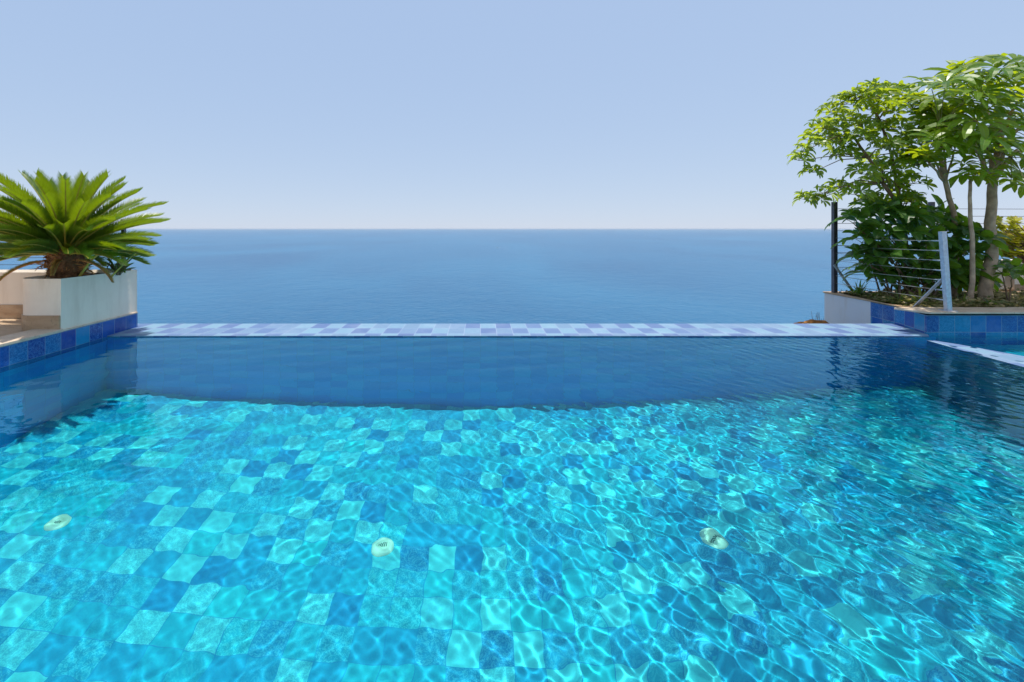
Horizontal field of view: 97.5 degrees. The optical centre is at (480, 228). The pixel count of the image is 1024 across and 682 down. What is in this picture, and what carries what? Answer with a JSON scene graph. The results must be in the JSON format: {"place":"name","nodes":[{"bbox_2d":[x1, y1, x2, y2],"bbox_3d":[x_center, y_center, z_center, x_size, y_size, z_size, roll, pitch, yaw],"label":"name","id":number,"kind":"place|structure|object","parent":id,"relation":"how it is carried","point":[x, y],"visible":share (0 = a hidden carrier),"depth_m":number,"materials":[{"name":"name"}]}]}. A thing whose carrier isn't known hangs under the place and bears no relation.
{"place":"outdoors","nodes":[
{"label":"outdoors","id":0,"kind":"place"},
{"bbox_2d":[0,319,22,336],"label":"deck","id":1,"kind":"structure","parent":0,"point":[9,326],"depth_m":5.02,"materials":[{"name":"stone"}]},
{"bbox_2d":[0,270,136,330],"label":"raised planter","id":2,"kind":"object","parent":1,"relation":"on","point":[32,299],"visible":0.84,"depth_m":5.12,"materials":[{"name":"stone"}]},
{"bbox_2d":[0,219,130,269],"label":"cable fence","id":3,"kind":"object","parent":2,"relation":"on","point":[123,231],"visible":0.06,"depth_m":5.80,"materials":[{"name":"metal"}]},
{"bbox_2d":[0,168,170,282],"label":"sago palm","id":4,"kind":"object","parent":2,"relation":"in","point":[66,231],"visible":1,"depth_m":4.93,"materials":[{"name":"green plant"}]},
{"bbox_2d":[105,257,135,274],"bbox_3d":[-4.456,0.451,5.522,0.323,0.261,0.406,0,0,-34],"label":"asparagus fern","id":5,"kind":"object","parent":2,"relation":"in","point":[121,270],"visible":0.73,"depth_m":5.49,"materials":[{"name":"green plant"}]},
{"bbox_2d":[0,312,137,346],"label":"deck coping","id":6,"kind":"object","parent":1,"relation":"on","point":[14,338],"visible":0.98,"depth_m":4.58,"materials":[{"name":"stone"}]},
{"bbox_2d":[0,229,1016,323],"bbox_3d":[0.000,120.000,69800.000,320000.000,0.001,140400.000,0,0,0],"label":"sea","id":7,"kind":"structure","parent":0,"point":[484,276],"depth_m":1116.76,"materials":[{"name":"liquid"}]},
{"bbox_2d":[0,313,1023,367],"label":"infinity pool","id":8,"kind":"structure","parent":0,"point":[124,326],"depth_m":5.53,"materials":[{"name":"tile"}]},
{"bbox_2d":[0,335,1023,681],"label":"pool water","id":9,"kind":"structure","parent":8,"relation":"in","point":[510,509],"depth_m":2.06,"materials":[{"name":"blue liquid"}]},
{"bbox_2d":[0,0,1023,228],"label":"sky","id":10,"kind":"structure","parent":0,"point":[232,114],"materials":[{"name":"blue"}]},
{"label":"hillside","id":11,"kind":"structure","parent":0,"visible":0},
{"bbox_2d":[793,311,829,323],"bbox_3d":[4.987,1.530,6.763,0.612,0.558,0.558,0,0,0],"label":"ochre rock","id":12,"kind":"object","parent":11,"relation":"on","point":[813,321],"visible":0.16,"depth_m":6.69,"materials":[{"name":"brown stone"}]},
{"bbox_2d":[823,291,1023,335],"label":"raised planter","id":13,"kind":"object","parent":11,"relation":"on","point":[841,308],"visible":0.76,"depth_m":5.55,"materials":[{"name":"tile"}]},
{"bbox_2d":[842,280,870,295],"bbox_3d":[5.881,0.908,6.974,0.566,0.295,0.548,0,0,0],"label":"strap plant","id":14,"kind":"object","parent":13,"relation":"on","point":[859,290],"visible":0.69,"depth_m":6.92,"materials":[{"name":"green plant"}]},
{"bbox_2d":[787,77,937,287],"bbox_3d":[5.863,-0.651,6.840,2.616,3.395,1.226,0,0,0],"label":"umbrella tree","id":15,"kind":"object","parent":13,"relation":"on","point":[866,97],"visible":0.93,"depth_m":6.70,"materials":[{"name":"green plant"}]},
{"bbox_2d":[858,288,881,296],"bbox_3d":[5.885,0.947,6.705,0.446,0.250,0.318,0,0,-38],"label":"strap plant","id":16,"kind":"object","parent":13,"relation":"on","point":[874,294],"visible":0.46,"depth_m":6.63,"materials":[{"name":"green plant"}]},
{"bbox_2d":[878,285,917,305],"bbox_3d":[5.747,0.947,6.115,0.393,0.307,0.449,0,0,-16],"label":"strap plant","id":17,"kind":"object","parent":13,"relation":"in","point":[901,298],"visible":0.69,"depth_m":6.18,"materials":[{"name":"green plant"}]},
{"bbox_2d":[889,288,941,306],"bbox_3d":[5.876,0.925,5.991,0.610,0.312,0.586,0,0,0],"label":"strap plant","id":18,"kind":"object","parent":13,"relation":"on","point":[915,297],"visible":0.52,"depth_m":5.98,"materials":[{"name":"green plant"}]},
{"bbox_2d":[824,194,1011,298],"bbox_3d":[6.399,0.259,6.675,2.646,1.597,1.447,0,0,0],"label":"broad leaf shrub","id":19,"kind":"object","parent":13,"relation":"on","point":[913,220],"visible":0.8,"depth_m":6.39,"materials":[{"name":"green plant"}]},
{"bbox_2d":[831,202,1023,311],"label":"cable fence","id":20,"kind":"object","parent":13,"relation":"on","point":[944,270],"visible":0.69,"depth_m":5.89,"materials":[{"name":"metal"}]},
{"bbox_2d":[839,285,1023,306],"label":"ground cover","id":21,"kind":"object","parent":13,"relation":"on","point":[999,298],"visible":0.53,"depth_m":6.15,"materials":[{"name":"green plant"}]},
{"bbox_2d":[883,90,992,297],"bbox_3d":[6.812,-0.523,6.739,1.671,3.139,0.966,0,0,-21],"label":"umbrella tree","id":22,"kind":"object","parent":13,"relation":"on","point":[942,170],"visible":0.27,"depth_m":6.60,"materials":[{"name":"green plant"}]},
{"bbox_2d":[899,53,1023,300],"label":"umbrella tree","id":23,"kind":"object","parent":13,"relation":"on","point":[971,129],"visible":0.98,"depth_m":5.85,"materials":[{"name":"green plant"}]},
{"bbox_2d":[953,294,971,302],"bbox_3d":[6.324,0.949,5.923,0.426,0.206,0.275,0,0,25],"label":"strap plant","id":24,"kind":"object","parent":13,"relation":"on","point":[964,298],"visible":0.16,"depth_m":5.86,"materials":[{"name":"green plant"}]},
{"bbox_2d":[943,165,997,302],"bbox_3d":[6.578,0.104,6.013,0.491,1.884,0.509,0,0,-40],"label":"umbrella tree","id":25,"kind":"object","parent":13,"relation":"on","point":[990,178],"visible":0.9,"depth_m":5.98,"materials":[{"name":"green plant"}]},
{"bbox_2d":[982,297,1005,306],"bbox_3d":[6.673,0.990,5.828,0.307,0.157,0.281,0,0,38],"label":"leafy plant","id":26,"kind":"object","parent":13,"relation":"on","point":[987,301],"visible":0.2,"depth_m":5.87,"materials":[{"name":"green plant"}]},
{"bbox_2d":[977,257,1023,300],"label":"broad leaf shrub","id":27,"kind":"object","parent":13,"relation":"on","point":[1014,267],"visible":0.89,"depth_m":6.06,"materials":[{"name":"green plant"}]},
{"bbox_2d":[996,215,1023,263],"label":"yellow shrub","id":28,"kind":"object","parent":13,"relation":"on","point":[1014,232],"visible":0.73,"depth_m":6.82,"materials":[{"name":"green plant"}]},
{"bbox_2d":[963,259,1023,291],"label":"garden wall","id":29,"kind":"structure","parent":11,"relation":"on","point":[1015,283],"depth_m":7.36,"materials":[{"name":"stone"}]}
]}

